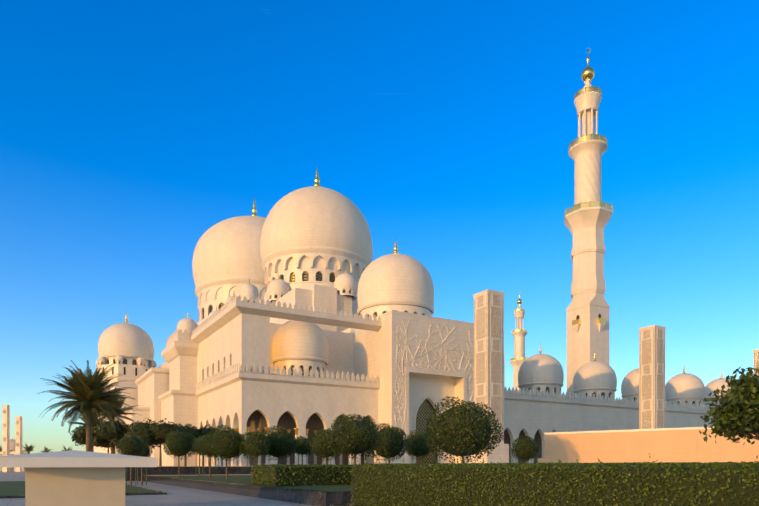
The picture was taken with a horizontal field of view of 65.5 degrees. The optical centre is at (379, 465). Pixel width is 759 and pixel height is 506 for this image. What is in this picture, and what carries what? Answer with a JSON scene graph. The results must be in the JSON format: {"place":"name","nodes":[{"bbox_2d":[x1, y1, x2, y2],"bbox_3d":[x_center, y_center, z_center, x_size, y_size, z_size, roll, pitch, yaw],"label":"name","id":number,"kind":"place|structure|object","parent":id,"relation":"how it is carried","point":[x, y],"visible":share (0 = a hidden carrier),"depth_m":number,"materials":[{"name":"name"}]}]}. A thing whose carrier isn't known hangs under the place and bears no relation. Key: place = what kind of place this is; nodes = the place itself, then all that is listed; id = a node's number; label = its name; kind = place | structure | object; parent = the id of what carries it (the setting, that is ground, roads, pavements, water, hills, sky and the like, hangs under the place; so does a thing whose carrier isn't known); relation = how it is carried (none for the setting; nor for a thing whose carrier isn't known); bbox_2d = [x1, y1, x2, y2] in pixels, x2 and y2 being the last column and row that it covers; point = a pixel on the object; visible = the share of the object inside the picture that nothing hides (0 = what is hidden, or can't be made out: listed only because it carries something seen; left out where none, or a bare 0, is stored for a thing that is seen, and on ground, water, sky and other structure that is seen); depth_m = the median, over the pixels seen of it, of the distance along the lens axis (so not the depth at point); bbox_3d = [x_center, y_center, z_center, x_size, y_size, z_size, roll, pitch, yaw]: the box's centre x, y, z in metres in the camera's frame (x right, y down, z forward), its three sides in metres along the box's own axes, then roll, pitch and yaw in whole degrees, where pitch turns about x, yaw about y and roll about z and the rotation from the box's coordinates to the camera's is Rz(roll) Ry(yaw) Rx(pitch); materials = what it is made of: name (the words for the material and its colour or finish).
{"place":"outdoors","nodes":[
{"label":"outdoors","id":0,"kind":"place"},
{"bbox_2d":[85,311,198,465],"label":"domed building","id":1,"kind":"structure","parent":0,"point":[126,349],"depth_m":122.30,"materials":[{"name":"beige stone"}]},
{"bbox_2d":[0,467,312,505],"bbox_3d":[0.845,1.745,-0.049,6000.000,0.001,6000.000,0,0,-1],"label":"paved path","id":2,"kind":"structure","parent":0,"point":[179,496],"depth_m":31.01,"materials":[{"name":"white stone"}]},
{"bbox_2d":[0,405,27,471],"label":"towers","id":3,"kind":"structure","parent":2,"relation":"on","point":[11,446],"depth_m":149.31,"materials":[{"name":"stone"}]},
{"bbox_2d":[0,360,139,468],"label":"date palms","id":4,"kind":"object","parent":2,"relation":"on","point":[90,392],"visible":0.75,"depth_m":62.94,"materials":[{"name":"green plant"}]},
{"bbox_2d":[0,450,156,505],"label":"garden kiosk","id":5,"kind":"object","parent":2,"relation":"on","point":[72,478],"visible":1,"depth_m":19.71,"materials":[{"name":"stone"}]},
{"bbox_2d":[0,474,361,505],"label":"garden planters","id":6,"kind":"object","parent":2,"relation":"on","point":[313,495],"depth_m":34.07,"materials":[{"name":"stone"}]},
{"bbox_2d":[116,396,539,486],"bbox_3d":[-5.953,-0.811,46.615,47.550,4.874,23.568,0,0,43],"label":"row of trees","id":7,"kind":"object","parent":6,"relation":"on","point":[462,429],"visible":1,"depth_m":37.98,"materials":[{"name":"green plant"}]},
{"bbox_2d":[250,453,758,505],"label":"box hedges","id":8,"kind":"object","parent":6,"relation":"on","point":[646,483],"visible":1,"depth_m":12.10,"materials":[{"name":"green plant"}]},
{"bbox_2d":[510,290,526,390],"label":"minaret","id":9,"kind":"object","parent":2,"relation":"on","point":[519,358],"visible":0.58,"depth_m":352.40,"materials":[{"name":"stone"}]},
{"bbox_2d":[564,48,612,395],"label":"minaret","id":10,"kind":"object","parent":2,"relation":"on","point":[587,217],"visible":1,"depth_m":145.81,"materials":[{"name":"stone"}]},
{"bbox_2d":[469,289,758,463],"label":"pillars","id":11,"kind":"structure","parent":2,"relation":"on","point":[489,347],"depth_m":92.54,"materials":[{"name":"stone"}]},
{"bbox_2d":[504,343,730,462],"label":"domed arcade","id":12,"kind":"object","parent":2,"relation":"on","point":[537,405],"depth_m":131.43,"materials":[{"name":"stone"}]},
{"bbox_2d":[538,426,758,462],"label":"boundary wall","id":13,"kind":"structure","parent":2,"relation":"on","point":[686,444],"depth_m":26.91,"materials":[{"name":"beige stone"}]},
{"bbox_2d":[699,361,758,444],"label":"leaf tree","id":14,"kind":"object","parent":2,"relation":"on","point":[737,414],"visible":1,"depth_m":13.80,"materials":[{"name":"green plant"}]},
{"bbox_2d":[125,466,305,480],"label":"mosque platform ground","id":15,"kind":"structure","parent":0,"point":[184,470],"depth_m":69.12,"materials":[{"name":"stone"}]},
{"bbox_2d":[70,418,216,465],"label":"trees","id":16,"kind":"object","parent":15,"relation":"on","point":[150,434],"visible":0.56,"depth_m":76.16,"materials":[{"name":"green plant"}]},
{"bbox_2d":[158,310,379,465],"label":"arcade building","id":17,"kind":"structure","parent":15,"relation":"on","point":[236,398],"depth_m":99.07,"materials":[{"name":"beige stone"}]},
{"bbox_2d":[217,295,381,373],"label":"wall","id":18,"kind":"structure","parent":17,"relation":"attached to","point":[246,334],"depth_m":92.89,"materials":[{"name":"beige stone"}]},
{"bbox_2d":[192,170,434,377],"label":"domes","id":19,"kind":"structure","parent":17,"relation":"on","point":[310,246],"depth_m":127.99,"materials":[{"name":"white stone"}]},
{"bbox_2d":[342,310,473,463],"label":"entrance portal","id":20,"kind":"object","parent":15,"relation":"on","point":[419,365],"visible":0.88,"depth_m":104.30,"materials":[{"name":"beige stone"}]},
{"bbox_2d":[0,0,758,454],"label":"sky","id":21,"kind":"structure","parent":0,"point":[130,130],"materials":[{"name":"blue"}]}
]}

